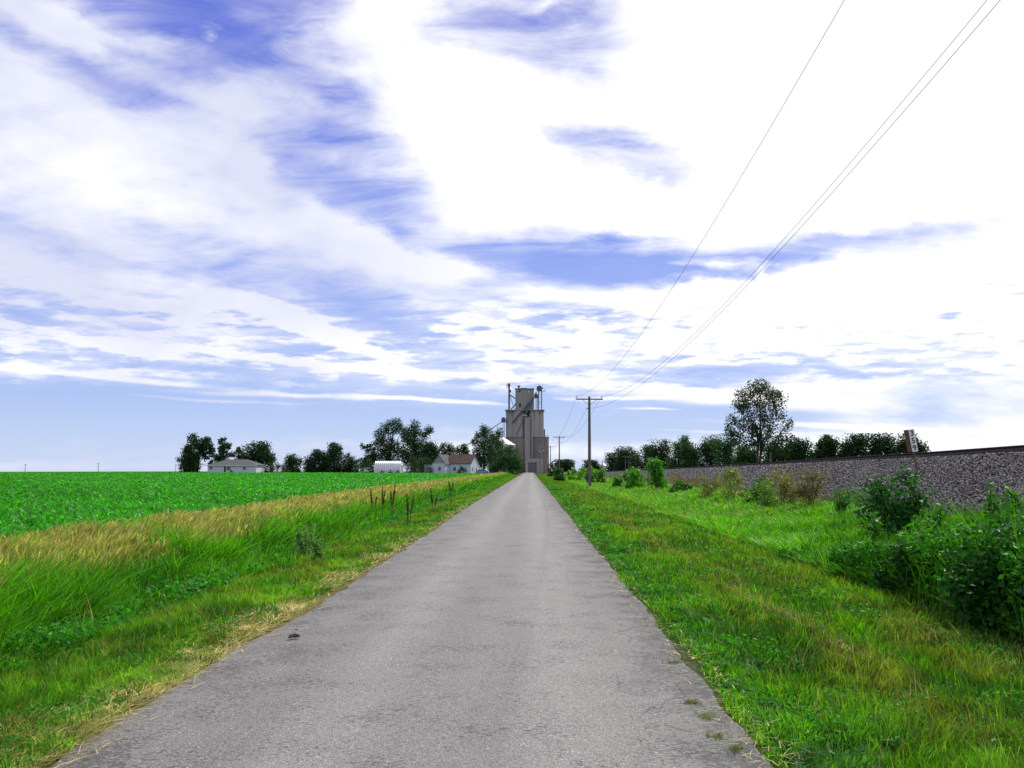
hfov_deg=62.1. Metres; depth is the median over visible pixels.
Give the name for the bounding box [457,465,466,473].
shrub
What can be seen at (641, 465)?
tree
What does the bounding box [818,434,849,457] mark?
tree
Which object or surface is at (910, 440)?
milepost
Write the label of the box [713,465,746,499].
shrub
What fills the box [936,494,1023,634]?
thicket bush
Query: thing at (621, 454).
tree
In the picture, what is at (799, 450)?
tree
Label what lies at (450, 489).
dock plant
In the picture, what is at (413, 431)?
tree
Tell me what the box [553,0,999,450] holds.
overhead wire
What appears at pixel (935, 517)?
weed plant
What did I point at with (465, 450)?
tree
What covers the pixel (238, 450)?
tree
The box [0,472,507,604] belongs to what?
tan seed grass
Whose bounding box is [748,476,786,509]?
shrub
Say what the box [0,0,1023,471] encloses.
sky
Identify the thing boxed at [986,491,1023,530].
thicket bush
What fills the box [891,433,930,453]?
tree
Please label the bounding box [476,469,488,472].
parked car
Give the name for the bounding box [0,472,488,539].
field crop
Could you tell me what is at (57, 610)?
ditch grass
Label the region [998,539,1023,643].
thicket bush
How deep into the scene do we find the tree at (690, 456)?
233.24 m
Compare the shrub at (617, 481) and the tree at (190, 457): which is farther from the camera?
the tree at (190, 457)
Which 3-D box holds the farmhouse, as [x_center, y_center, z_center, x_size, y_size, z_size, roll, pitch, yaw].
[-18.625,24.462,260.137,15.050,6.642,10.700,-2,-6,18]
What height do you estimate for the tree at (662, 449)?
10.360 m
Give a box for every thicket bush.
[868,521,953,607]
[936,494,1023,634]
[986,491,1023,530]
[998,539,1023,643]
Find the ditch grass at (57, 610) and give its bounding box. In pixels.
[0,473,515,674]
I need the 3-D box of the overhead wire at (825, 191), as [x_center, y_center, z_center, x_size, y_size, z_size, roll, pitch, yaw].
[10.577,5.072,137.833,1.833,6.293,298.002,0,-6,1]
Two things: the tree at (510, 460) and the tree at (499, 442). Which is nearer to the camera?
the tree at (510, 460)
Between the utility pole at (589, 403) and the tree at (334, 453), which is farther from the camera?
the tree at (334, 453)
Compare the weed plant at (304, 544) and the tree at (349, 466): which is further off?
the tree at (349, 466)
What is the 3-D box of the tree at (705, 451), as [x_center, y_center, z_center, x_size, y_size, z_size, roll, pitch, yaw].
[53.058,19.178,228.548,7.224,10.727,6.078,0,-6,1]
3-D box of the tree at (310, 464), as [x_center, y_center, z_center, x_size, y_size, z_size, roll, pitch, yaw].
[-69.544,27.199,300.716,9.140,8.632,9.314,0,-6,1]
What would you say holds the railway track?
on the railway embankment
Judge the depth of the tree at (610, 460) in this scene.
297.04 m
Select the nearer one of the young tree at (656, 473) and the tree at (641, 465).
the young tree at (656, 473)
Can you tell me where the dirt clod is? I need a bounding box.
[289,633,299,637]
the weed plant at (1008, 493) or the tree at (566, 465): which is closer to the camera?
the weed plant at (1008, 493)
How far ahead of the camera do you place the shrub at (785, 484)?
34.50 m
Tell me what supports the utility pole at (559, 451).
on the ground at (694, 665)
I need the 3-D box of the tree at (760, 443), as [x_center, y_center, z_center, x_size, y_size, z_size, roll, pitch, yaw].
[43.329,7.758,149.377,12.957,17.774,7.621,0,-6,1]
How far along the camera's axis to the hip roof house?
272.78 m
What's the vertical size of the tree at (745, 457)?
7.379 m
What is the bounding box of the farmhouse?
[424,453,479,473]
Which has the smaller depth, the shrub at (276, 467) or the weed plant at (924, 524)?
the weed plant at (924, 524)
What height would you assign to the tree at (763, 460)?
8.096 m
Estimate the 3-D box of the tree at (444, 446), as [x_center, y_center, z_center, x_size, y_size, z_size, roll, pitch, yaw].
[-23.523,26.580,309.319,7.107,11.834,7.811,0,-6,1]
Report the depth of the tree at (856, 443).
172.61 m
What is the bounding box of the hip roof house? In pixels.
[206,458,264,472]
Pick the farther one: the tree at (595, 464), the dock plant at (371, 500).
the tree at (595, 464)
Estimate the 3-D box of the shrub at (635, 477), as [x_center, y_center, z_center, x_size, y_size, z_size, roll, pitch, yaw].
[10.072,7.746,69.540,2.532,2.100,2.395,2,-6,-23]
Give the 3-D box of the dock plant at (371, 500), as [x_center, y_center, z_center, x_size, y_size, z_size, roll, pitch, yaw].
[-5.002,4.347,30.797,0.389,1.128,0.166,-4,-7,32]
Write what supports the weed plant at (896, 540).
on the ground at (694, 665)
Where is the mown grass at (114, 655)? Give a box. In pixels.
[0,475,518,767]
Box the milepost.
[904,429,917,470]
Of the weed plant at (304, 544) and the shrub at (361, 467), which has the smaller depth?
the weed plant at (304, 544)
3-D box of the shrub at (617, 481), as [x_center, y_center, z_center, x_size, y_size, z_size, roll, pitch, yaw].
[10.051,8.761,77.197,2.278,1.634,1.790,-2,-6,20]
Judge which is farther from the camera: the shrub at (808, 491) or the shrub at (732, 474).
the shrub at (732, 474)
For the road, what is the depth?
6.60 m
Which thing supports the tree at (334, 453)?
on the ground at (694, 665)
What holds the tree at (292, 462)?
on the ground at (694, 665)
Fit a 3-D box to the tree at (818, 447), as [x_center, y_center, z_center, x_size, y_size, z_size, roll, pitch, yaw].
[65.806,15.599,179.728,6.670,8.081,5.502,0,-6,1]
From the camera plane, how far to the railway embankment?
28.02 m
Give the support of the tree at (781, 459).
on the ground at (694, 665)
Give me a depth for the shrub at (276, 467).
285.19 m
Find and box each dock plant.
[370,488,376,511]
[381,486,385,511]
[390,484,395,514]
[406,494,414,522]
[430,488,437,509]
[448,482,452,501]
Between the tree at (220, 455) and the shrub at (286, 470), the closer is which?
the shrub at (286, 470)
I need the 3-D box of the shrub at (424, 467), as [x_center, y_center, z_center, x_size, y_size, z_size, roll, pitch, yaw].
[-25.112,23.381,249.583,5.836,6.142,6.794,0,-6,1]
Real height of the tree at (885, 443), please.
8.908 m
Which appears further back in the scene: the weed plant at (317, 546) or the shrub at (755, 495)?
the shrub at (755, 495)
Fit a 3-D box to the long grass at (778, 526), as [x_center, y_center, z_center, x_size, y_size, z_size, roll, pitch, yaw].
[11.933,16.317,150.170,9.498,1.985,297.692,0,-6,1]
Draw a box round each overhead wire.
[551,1,843,443]
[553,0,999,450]
[554,0,986,446]
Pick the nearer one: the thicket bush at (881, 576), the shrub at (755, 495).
the thicket bush at (881, 576)
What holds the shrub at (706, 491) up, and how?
on the ground at (694, 665)
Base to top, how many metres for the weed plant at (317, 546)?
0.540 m
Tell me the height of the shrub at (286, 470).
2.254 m
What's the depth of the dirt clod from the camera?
8.28 m
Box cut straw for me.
[0,487,815,767]
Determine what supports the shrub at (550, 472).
on the ground at (694, 665)
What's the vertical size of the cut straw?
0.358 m
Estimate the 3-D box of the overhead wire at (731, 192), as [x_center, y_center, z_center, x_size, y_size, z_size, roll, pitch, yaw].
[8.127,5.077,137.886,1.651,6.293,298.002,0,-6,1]
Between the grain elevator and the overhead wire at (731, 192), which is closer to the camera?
the overhead wire at (731, 192)
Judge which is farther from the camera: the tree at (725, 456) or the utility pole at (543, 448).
the utility pole at (543, 448)
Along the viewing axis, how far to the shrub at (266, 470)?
279.29 m
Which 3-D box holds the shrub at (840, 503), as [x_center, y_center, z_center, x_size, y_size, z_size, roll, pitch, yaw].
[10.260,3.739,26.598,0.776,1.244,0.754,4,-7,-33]
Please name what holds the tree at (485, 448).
on the ground at (694, 665)
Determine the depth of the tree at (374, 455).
299.53 m
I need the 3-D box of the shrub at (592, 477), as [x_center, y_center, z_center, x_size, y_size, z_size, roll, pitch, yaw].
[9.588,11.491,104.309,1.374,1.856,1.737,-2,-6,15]
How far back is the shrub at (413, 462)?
271.43 m
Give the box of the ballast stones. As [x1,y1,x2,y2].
[605,452,1023,516]
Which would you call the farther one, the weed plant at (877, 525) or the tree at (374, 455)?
the tree at (374, 455)
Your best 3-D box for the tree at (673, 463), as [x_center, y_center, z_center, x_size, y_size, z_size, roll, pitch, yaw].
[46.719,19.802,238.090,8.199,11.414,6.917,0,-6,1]
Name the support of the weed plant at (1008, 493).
on the ground at (694, 665)
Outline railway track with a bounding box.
[570,445,1023,471]
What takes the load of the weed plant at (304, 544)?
on the ground at (694, 665)
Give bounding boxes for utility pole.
[542,447,545,473]
[556,436,564,467]
[576,396,602,485]
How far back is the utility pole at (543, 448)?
333.37 m
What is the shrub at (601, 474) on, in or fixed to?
on the ground at (694, 665)
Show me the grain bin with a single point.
(506, 441)
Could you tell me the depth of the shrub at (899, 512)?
19.20 m
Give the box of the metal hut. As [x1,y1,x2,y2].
[374,461,402,472]
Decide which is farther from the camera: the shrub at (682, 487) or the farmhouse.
the farmhouse
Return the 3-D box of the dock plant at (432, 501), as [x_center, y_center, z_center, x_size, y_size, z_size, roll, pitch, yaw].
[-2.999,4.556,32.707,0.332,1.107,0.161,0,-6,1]
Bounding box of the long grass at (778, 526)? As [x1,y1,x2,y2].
[545,473,1023,640]
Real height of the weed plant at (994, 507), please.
1.643 m
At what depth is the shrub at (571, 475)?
128.52 m
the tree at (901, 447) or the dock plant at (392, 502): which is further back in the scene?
the tree at (901, 447)
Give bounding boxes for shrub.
[263,467,274,471]
[266,461,285,471]
[275,466,295,472]
[353,456,372,472]
[405,453,420,472]
[417,457,434,472]
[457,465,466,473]
[547,461,557,475]
[551,468,565,480]
[564,465,599,480]
[585,471,594,482]
[593,467,606,482]
[611,472,631,486]
[620,466,648,488]
[668,481,693,492]
[696,473,723,498]
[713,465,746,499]
[739,474,775,504]
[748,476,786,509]
[758,466,801,504]
[786,464,830,508]
[828,484,852,516]
[841,462,938,538]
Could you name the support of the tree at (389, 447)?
on the ground at (694, 665)
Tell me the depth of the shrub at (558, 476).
118.94 m
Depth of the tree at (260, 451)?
299.75 m
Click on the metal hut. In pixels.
(388, 466)
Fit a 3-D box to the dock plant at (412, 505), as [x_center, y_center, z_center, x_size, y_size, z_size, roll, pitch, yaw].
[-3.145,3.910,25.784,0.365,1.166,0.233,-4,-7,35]
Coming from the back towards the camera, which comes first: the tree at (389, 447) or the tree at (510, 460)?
the tree at (389, 447)
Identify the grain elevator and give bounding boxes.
[467,383,554,472]
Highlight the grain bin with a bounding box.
[488,436,514,472]
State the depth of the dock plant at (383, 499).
30.77 m
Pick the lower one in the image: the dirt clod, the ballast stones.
the dirt clod
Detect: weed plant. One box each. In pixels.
[294,524,315,555]
[311,536,325,561]
[867,512,884,542]
[891,531,906,546]
[913,519,930,538]
[928,503,946,534]
[982,480,1004,524]
[1003,485,1023,526]
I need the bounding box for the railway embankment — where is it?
[566,453,1023,513]
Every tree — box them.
[178,432,202,471]
[195,436,215,465]
[213,437,235,462]
[234,446,244,458]
[241,440,277,471]
[281,453,303,472]
[302,449,326,472]
[318,442,345,472]
[341,453,359,472]
[357,443,382,472]
[369,417,410,462]
[395,419,434,471]
[416,440,442,472]
[439,442,455,455]
[453,443,469,453]
[470,423,498,471]
[488,426,505,472]
[494,443,523,474]
[554,459,575,472]
[581,459,601,470]
[603,452,627,470]
[612,446,640,470]
[626,444,655,469]
[640,456,669,489]
[643,439,672,468]
[665,434,690,467]
[675,441,703,467]
[696,435,722,466]
[706,434,737,465]
[721,377,794,462]
[731,445,761,464]
[758,443,783,462]
[775,443,800,461]
[785,437,816,460]
[808,439,825,458]
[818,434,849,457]
[839,433,870,456]
[859,432,898,455]
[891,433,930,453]
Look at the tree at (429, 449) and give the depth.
285.87 m
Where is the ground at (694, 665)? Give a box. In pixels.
[0,471,1021,767]
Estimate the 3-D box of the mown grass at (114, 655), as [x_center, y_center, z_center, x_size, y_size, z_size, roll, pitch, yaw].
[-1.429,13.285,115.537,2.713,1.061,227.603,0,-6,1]
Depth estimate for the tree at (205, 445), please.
296.48 m
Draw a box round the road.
[52,473,773,767]

